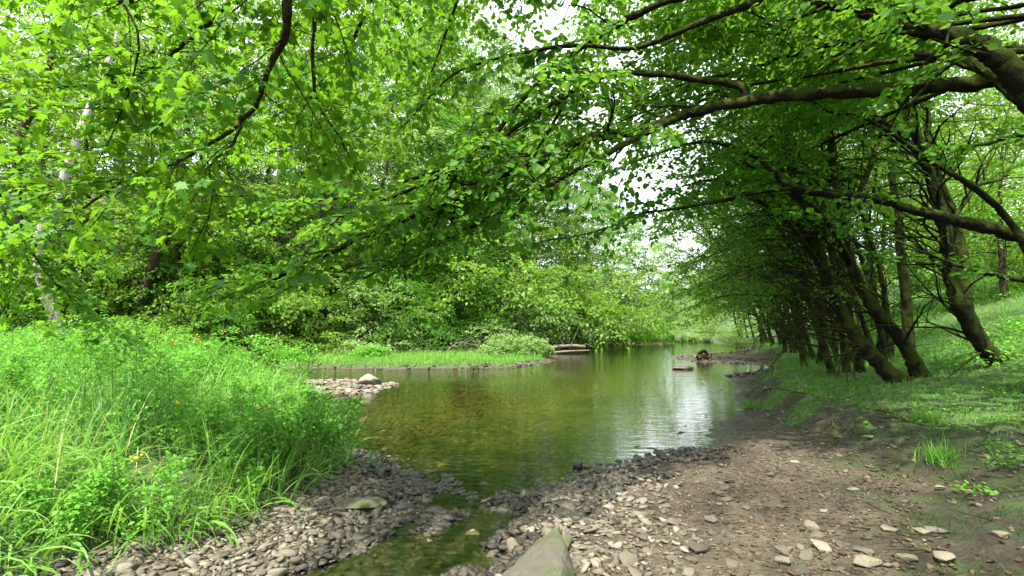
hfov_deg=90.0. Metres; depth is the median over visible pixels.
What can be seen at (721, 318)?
alder tree
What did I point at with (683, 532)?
shingle stone
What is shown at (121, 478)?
flowering herb
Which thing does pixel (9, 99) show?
broadleaf tree
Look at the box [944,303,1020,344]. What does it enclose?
bank bush
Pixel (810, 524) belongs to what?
shingle stone
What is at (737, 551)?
shingle stone
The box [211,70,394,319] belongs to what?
broadleaf tree
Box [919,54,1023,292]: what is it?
slope tree
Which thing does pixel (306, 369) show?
flowering herb
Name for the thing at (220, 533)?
shingle stone
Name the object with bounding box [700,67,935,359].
alder tree
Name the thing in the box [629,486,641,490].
shingle stone
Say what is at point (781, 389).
stick
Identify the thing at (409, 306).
bank bush
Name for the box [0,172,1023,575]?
ground
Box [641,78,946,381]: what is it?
alder tree
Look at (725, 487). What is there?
shingle stone
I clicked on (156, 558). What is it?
shingle stone
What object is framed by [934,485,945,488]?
bank stone
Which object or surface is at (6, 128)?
broadleaf tree
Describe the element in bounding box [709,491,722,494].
shingle stone
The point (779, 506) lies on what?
shingle stone
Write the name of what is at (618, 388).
water
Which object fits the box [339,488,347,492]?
shingle stone
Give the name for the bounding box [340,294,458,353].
bank bush
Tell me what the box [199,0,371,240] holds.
slender tree
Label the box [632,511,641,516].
shingle stone
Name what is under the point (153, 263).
leaning tree
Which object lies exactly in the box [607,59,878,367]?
alder tree
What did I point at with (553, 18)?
sky
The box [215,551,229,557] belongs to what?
shingle stone
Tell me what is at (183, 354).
flowering herb
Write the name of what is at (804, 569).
shingle stone
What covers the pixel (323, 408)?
flowering herb
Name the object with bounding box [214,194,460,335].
bank bush
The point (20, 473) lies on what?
grass
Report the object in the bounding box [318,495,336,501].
shingle stone
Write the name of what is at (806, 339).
alder tree
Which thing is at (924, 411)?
sedge tuft
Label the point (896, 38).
overhanging tree
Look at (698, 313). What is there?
alder tree
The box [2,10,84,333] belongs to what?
leaning tree
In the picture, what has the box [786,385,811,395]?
sedge tuft
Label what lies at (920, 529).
bank stone
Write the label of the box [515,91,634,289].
broadleaf tree
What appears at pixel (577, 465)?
rock
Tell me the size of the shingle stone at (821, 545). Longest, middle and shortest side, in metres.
0.144 x 0.114 x 0.055 m
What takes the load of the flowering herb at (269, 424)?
on the ground at (972, 546)
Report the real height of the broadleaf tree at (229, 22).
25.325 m
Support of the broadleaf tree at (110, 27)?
on the ground at (972, 546)
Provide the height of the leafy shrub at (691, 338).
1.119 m
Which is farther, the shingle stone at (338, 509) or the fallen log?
the fallen log
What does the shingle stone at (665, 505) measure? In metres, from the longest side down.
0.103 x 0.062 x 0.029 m
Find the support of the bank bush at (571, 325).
on the ground at (972, 546)
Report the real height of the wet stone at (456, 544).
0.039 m
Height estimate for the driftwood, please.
0.586 m
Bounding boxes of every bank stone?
[846,487,859,490]
[853,554,881,569]
[861,435,873,439]
[880,524,897,531]
[890,553,918,561]
[895,515,949,535]
[912,527,929,533]
[932,550,955,562]
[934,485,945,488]
[980,530,1010,537]
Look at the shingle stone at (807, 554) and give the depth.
3.14 m
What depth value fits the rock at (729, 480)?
4.89 m
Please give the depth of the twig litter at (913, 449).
5.74 m
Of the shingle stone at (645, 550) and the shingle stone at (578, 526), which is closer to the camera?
the shingle stone at (645, 550)
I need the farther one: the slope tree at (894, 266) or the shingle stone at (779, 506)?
the slope tree at (894, 266)
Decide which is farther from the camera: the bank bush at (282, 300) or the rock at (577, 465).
the bank bush at (282, 300)
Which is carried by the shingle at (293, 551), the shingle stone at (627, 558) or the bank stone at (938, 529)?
the shingle stone at (627, 558)
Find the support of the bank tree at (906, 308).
on the ground at (972, 546)
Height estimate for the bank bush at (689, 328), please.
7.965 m
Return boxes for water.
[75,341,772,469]
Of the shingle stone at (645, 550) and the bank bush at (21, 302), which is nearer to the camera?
the shingle stone at (645, 550)
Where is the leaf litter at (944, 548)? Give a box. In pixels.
[745,329,1023,575]
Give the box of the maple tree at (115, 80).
[0,0,533,374]
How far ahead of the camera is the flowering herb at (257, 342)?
8.95 m
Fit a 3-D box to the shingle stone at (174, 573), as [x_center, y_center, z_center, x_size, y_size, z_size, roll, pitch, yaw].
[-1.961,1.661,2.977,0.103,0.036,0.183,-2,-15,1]
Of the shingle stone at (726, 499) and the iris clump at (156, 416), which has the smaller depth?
the shingle stone at (726, 499)
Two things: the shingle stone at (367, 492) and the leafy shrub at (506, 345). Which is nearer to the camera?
the shingle stone at (367, 492)
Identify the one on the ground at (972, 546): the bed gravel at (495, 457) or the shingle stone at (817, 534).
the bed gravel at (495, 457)
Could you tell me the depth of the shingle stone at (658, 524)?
3.79 m
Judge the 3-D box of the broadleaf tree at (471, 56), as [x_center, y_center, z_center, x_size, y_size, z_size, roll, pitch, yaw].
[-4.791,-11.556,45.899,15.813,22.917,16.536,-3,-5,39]
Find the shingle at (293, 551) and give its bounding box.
[0,416,699,575]
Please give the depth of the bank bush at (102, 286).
24.40 m
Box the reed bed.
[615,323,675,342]
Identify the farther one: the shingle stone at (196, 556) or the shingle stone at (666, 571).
the shingle stone at (196, 556)
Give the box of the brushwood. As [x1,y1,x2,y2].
[448,338,478,349]
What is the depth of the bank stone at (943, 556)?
3.02 m
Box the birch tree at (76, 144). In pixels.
[32,11,148,348]
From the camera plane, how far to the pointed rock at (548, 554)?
2.85 m
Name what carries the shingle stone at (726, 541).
on the ground at (972, 546)
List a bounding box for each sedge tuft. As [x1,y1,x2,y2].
[179,454,227,504]
[212,442,287,501]
[737,398,761,408]
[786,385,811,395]
[888,403,955,423]
[908,432,977,469]
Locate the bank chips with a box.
[745,374,1023,530]
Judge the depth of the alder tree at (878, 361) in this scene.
9.84 m
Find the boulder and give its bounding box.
[358,374,382,384]
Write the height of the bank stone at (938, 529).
0.119 m
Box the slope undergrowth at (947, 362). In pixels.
[732,239,1023,384]
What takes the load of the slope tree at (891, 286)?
on the ground at (972, 546)
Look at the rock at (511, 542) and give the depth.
3.59 m
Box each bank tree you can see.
[687,0,1023,359]
[696,38,972,296]
[723,163,890,304]
[746,0,1023,360]
[748,0,1015,328]
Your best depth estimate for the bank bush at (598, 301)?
32.30 m
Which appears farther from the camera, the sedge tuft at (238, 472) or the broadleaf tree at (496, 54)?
the broadleaf tree at (496, 54)
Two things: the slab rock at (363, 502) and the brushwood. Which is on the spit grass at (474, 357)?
the brushwood
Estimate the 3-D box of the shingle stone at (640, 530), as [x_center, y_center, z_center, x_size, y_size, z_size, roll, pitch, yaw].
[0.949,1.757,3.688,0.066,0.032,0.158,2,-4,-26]
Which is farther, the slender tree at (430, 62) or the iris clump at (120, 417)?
the slender tree at (430, 62)
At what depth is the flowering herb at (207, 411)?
5.19 m
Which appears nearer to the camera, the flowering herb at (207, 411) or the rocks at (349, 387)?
the flowering herb at (207, 411)
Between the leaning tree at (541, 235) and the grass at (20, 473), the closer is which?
the grass at (20, 473)
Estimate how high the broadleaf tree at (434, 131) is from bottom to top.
20.636 m
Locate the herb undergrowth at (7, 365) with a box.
[0,320,337,554]
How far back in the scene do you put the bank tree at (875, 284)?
24.84 m
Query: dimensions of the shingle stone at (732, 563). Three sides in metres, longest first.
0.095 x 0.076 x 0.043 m
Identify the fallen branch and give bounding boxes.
[555,350,589,353]
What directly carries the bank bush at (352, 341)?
on the ground at (972, 546)
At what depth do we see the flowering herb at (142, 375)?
6.25 m
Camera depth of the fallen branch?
26.45 m
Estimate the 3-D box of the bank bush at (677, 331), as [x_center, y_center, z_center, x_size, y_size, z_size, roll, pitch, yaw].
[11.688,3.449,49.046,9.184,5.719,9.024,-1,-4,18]
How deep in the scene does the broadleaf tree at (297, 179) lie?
28.42 m
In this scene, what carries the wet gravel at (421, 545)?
on the ground at (972, 546)
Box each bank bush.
[0,188,266,348]
[0,198,199,341]
[0,259,77,348]
[1,278,186,357]
[63,299,252,358]
[111,257,310,359]
[122,188,394,338]
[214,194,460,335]
[220,263,416,360]
[304,271,462,356]
[322,234,506,352]
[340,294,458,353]
[349,222,600,339]
[409,272,532,348]
[450,270,572,349]
[461,235,667,350]
[506,265,654,347]
[520,198,694,316]
[556,282,669,346]
[597,284,655,329]
[629,299,680,337]
[650,308,671,332]
[658,302,694,326]
[667,302,717,330]
[672,313,743,338]
[707,323,759,346]
[813,316,923,347]
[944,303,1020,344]
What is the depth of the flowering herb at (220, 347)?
8.42 m
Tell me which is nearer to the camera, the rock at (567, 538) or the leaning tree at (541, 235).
the rock at (567, 538)
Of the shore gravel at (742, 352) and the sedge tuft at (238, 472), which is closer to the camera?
the sedge tuft at (238, 472)
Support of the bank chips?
on the ground at (972, 546)
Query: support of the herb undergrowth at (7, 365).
on the ground at (972, 546)
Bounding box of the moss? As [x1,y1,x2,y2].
[770,374,1023,575]
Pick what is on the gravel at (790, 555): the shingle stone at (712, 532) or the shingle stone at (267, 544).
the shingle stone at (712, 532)
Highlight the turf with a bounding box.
[752,263,1023,501]
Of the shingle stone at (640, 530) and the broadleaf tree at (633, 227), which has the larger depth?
the broadleaf tree at (633, 227)
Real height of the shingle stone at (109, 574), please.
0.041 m
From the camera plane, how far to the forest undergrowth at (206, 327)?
29.06 m
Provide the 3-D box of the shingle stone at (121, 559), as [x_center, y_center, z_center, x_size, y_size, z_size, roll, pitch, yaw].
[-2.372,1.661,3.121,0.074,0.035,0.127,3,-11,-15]
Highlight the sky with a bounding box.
[0,0,1023,295]
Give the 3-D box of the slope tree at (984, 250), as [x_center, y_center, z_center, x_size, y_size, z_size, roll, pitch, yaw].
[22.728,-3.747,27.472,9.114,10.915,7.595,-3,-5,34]
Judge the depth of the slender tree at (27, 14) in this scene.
31.48 m
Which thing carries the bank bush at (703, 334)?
on the ground at (972, 546)
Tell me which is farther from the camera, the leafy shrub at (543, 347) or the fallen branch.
the fallen branch
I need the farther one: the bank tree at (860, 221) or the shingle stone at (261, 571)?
the bank tree at (860, 221)
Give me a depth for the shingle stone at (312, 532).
3.74 m
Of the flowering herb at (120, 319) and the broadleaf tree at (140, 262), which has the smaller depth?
the flowering herb at (120, 319)
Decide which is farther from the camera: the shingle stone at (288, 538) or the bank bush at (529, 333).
the bank bush at (529, 333)
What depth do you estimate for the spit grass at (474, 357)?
19.22 m
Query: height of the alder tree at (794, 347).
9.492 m
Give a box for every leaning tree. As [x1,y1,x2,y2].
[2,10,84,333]
[132,0,221,322]
[469,130,487,306]
[513,172,559,315]
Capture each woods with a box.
[0,48,538,238]
[621,269,706,317]
[806,117,1023,262]
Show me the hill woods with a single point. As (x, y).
(985, 189)
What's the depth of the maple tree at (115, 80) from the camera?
3.66 m
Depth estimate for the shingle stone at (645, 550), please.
3.33 m
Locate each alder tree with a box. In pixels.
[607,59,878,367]
[620,1,914,386]
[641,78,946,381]
[642,0,992,381]
[646,128,858,371]
[650,197,787,347]
[664,141,831,356]
[669,231,753,338]
[671,229,769,345]
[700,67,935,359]
[704,0,1023,379]
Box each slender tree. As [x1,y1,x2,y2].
[0,0,162,235]
[58,0,234,245]
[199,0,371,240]
[343,0,479,234]
[486,41,581,250]
[619,210,667,307]
[647,225,692,315]
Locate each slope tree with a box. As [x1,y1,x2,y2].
[821,148,1006,298]
[827,146,986,317]
[827,158,935,323]
[850,126,1023,314]
[886,88,1023,299]
[889,70,1023,269]
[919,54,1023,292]
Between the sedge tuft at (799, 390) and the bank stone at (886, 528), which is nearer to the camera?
the bank stone at (886, 528)
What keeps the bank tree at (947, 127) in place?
on the ground at (972, 546)
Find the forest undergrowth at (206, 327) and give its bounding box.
[0,176,675,355]
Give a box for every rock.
[335,496,387,508]
[387,487,397,493]
[466,529,479,536]
[501,527,574,575]
[506,537,518,551]
[562,534,572,548]
[572,461,582,469]
[672,365,693,369]
[724,478,734,483]
[767,472,774,476]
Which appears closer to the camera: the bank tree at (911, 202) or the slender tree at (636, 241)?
the bank tree at (911, 202)
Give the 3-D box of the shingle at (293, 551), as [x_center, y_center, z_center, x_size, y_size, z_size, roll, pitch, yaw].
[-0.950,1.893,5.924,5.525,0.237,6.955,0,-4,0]
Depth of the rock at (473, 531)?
3.94 m
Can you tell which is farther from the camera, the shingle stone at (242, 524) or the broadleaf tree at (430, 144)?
the broadleaf tree at (430, 144)
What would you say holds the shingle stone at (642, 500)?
on the ground at (972, 546)
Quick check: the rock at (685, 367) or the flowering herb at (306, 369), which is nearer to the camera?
the flowering herb at (306, 369)
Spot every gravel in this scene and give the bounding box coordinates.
[4,397,966,575]
[273,343,776,377]
[285,446,739,575]
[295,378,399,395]
[360,380,723,509]
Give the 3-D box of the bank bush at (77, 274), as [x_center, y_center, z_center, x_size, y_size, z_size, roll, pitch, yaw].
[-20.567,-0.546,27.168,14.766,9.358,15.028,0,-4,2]
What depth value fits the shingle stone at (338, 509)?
4.23 m
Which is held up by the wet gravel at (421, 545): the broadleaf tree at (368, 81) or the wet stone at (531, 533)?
the wet stone at (531, 533)
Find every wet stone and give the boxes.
[453,540,461,547]
[526,531,538,535]
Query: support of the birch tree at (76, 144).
on the ground at (972, 546)
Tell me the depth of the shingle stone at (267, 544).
3.45 m
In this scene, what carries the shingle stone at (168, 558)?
on the ground at (972, 546)
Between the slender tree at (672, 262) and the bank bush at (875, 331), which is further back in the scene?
the slender tree at (672, 262)
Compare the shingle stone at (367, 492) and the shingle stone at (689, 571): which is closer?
the shingle stone at (689, 571)
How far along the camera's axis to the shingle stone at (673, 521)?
3.83 m
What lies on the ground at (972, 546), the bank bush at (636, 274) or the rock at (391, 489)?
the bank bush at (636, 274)
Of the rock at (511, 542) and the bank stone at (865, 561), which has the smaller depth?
the bank stone at (865, 561)
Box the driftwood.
[696,349,714,360]
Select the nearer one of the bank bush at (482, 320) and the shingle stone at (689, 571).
the shingle stone at (689, 571)
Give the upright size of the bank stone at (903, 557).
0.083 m
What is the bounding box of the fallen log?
[543,324,594,348]
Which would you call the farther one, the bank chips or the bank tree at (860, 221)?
the bank tree at (860, 221)
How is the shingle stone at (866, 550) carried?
on the ground at (972, 546)
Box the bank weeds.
[773,315,1023,495]
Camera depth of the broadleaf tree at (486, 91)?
36.98 m
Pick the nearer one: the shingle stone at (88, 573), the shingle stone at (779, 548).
the shingle stone at (88, 573)
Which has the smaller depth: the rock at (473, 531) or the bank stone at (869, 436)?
the rock at (473, 531)
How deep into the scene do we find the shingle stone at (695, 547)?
3.27 m
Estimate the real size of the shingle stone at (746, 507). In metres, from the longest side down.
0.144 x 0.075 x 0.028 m
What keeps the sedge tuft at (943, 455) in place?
on the ground at (972, 546)
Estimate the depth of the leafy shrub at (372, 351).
20.14 m
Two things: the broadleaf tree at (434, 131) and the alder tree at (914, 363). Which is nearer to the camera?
the alder tree at (914, 363)
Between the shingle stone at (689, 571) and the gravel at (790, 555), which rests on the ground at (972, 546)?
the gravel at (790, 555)
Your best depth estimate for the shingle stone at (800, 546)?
3.28 m
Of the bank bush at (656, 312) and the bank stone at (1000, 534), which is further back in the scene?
the bank bush at (656, 312)
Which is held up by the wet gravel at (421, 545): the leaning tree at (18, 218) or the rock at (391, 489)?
the rock at (391, 489)
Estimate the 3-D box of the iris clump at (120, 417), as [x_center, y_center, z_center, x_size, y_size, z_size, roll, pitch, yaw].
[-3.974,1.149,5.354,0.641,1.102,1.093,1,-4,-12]
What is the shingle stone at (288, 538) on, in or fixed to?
on the shingle at (293, 551)
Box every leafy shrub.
[273,344,311,363]
[347,344,398,360]
[476,333,537,357]
[514,332,555,356]
[674,334,714,341]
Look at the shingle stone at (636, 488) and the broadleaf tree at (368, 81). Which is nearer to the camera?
the shingle stone at (636, 488)
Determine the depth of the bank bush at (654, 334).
35.87 m
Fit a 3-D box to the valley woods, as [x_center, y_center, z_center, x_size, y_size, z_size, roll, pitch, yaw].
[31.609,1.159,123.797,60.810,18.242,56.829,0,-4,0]
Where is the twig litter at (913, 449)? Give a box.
[738,354,1023,570]
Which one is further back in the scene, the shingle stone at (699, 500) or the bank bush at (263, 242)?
the bank bush at (263, 242)
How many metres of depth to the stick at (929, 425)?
6.37 m
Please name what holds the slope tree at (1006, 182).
on the ground at (972, 546)
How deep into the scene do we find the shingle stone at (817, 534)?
3.44 m
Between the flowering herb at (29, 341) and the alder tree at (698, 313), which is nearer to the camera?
the flowering herb at (29, 341)
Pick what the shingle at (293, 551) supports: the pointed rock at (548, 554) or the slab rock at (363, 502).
the slab rock at (363, 502)
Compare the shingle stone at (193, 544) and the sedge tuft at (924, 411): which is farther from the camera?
the sedge tuft at (924, 411)
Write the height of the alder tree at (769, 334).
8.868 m
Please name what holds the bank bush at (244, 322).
on the ground at (972, 546)
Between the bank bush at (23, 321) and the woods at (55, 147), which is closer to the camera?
the bank bush at (23, 321)
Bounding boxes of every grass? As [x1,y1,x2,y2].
[0,339,379,575]
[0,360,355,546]
[281,347,550,366]
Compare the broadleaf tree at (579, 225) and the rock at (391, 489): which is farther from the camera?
the broadleaf tree at (579, 225)
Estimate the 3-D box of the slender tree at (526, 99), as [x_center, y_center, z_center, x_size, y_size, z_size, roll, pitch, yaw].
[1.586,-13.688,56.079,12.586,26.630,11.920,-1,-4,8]
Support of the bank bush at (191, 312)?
on the ground at (972, 546)
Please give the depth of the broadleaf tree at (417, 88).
49.50 m
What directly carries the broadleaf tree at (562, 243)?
on the ground at (972, 546)
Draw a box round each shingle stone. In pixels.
[86,569,103,575]
[102,572,113,575]
[114,556,129,563]
[150,556,160,562]
[161,571,178,575]
[165,554,178,560]
[186,540,199,549]
[190,553,202,560]
[212,531,225,536]
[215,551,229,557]
[238,522,249,526]
[241,529,258,536]
[251,538,259,545]
[251,566,266,575]
[260,543,272,546]
[285,535,292,541]
[303,528,316,535]
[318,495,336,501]
[329,507,342,512]
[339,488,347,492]
[363,487,374,494]
[573,524,583,528]
[618,546,638,566]
[626,563,646,575]
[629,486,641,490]
[630,533,648,541]
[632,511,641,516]
[635,528,648,533]
[637,548,652,554]
[638,497,651,503]
[655,522,666,526]
[660,504,669,507]
[661,568,671,573]
[665,519,680,524]
[665,554,679,561]
[675,529,689,536]
[680,541,710,554]
[681,567,694,575]
[685,556,697,561]
[695,498,703,502]
[704,515,718,522]
[708,529,717,535]
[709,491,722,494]
[720,539,729,545]
[721,486,729,489]
[721,497,731,500]
[726,558,738,569]
[732,548,742,553]
[742,505,751,509]
[773,553,790,565]
[775,504,784,508]
[775,545,790,553]
[790,565,809,575]
[796,543,804,549]
[797,547,815,559]
[804,520,819,529]
[809,531,823,538]
[810,539,833,552]
[852,546,874,554]
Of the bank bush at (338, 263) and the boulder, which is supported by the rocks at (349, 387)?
the boulder
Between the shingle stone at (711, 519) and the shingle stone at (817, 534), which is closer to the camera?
the shingle stone at (817, 534)
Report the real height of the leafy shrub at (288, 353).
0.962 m
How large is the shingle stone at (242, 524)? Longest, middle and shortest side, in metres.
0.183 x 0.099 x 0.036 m
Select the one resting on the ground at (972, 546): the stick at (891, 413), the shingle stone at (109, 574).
the stick at (891, 413)
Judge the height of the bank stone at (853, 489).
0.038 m
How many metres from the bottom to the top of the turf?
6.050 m
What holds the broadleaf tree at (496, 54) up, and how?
on the ground at (972, 546)
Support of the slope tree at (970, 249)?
on the ground at (972, 546)
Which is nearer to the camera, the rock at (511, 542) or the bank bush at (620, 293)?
the rock at (511, 542)
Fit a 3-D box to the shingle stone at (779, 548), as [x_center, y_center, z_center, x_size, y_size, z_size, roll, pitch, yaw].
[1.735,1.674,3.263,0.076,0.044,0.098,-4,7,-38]
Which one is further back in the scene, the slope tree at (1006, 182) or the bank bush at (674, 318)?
the bank bush at (674, 318)
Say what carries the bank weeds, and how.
on the ground at (972, 546)
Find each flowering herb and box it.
[6,326,59,398]
[60,312,126,399]
[66,450,193,543]
[121,358,196,428]
[166,337,224,407]
[171,388,253,457]
[173,324,243,398]
[205,401,289,486]
[243,332,288,390]
[243,381,382,472]
[273,340,327,391]
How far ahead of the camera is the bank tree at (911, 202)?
21.77 m
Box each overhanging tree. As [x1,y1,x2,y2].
[178,0,1023,319]
[447,58,1023,307]
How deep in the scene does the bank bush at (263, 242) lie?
24.74 m
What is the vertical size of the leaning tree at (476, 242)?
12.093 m
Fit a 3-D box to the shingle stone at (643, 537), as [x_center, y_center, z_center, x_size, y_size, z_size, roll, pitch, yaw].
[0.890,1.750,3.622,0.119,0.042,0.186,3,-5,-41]
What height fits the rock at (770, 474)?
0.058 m
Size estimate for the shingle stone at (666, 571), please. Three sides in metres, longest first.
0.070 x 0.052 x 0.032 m
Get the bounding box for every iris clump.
[73,346,161,459]
[128,349,223,462]
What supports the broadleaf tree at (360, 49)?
on the ground at (972, 546)
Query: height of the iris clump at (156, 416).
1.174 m
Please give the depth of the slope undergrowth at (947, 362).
13.29 m
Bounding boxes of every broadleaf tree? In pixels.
[0,2,203,286]
[0,12,58,219]
[0,30,105,307]
[9,27,293,311]
[84,0,316,233]
[118,46,364,311]
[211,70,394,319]
[244,0,388,199]
[246,0,430,226]
[282,19,471,287]
[337,0,496,220]
[367,19,542,256]
[367,107,517,321]
[415,52,545,306]
[446,20,570,265]
[467,99,601,305]
[513,136,623,285]
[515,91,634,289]
[548,144,640,301]
[567,192,645,311]
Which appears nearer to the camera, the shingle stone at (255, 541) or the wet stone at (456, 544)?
the shingle stone at (255, 541)
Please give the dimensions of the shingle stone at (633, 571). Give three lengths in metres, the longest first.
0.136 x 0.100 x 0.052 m
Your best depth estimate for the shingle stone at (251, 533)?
3.64 m
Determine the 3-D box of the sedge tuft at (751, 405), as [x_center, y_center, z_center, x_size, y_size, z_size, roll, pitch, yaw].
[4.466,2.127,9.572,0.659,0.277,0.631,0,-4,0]
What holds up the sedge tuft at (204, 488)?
on the ground at (972, 546)
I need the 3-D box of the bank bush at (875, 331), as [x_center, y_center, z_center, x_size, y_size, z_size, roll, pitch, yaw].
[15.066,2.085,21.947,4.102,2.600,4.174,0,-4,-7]
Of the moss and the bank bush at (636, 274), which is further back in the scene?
the bank bush at (636, 274)
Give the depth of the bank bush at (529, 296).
30.21 m
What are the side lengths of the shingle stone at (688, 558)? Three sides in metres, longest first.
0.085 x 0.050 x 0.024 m
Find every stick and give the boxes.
[749,388,814,404]
[874,409,906,420]
[901,420,952,426]
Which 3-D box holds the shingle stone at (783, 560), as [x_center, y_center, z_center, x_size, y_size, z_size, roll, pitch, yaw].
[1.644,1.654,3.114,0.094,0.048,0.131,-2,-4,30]
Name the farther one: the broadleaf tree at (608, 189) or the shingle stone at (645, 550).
the broadleaf tree at (608, 189)
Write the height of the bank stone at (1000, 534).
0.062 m
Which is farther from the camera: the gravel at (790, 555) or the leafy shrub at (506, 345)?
the leafy shrub at (506, 345)
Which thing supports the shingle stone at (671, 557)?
on the shingle at (293, 551)
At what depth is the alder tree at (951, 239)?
9.27 m
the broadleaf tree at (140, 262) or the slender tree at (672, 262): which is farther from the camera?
the slender tree at (672, 262)
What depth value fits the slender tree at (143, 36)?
33.42 m
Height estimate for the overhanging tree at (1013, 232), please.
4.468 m
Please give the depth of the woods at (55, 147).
62.64 m
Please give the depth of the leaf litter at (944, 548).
5.00 m
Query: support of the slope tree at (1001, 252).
on the ground at (972, 546)

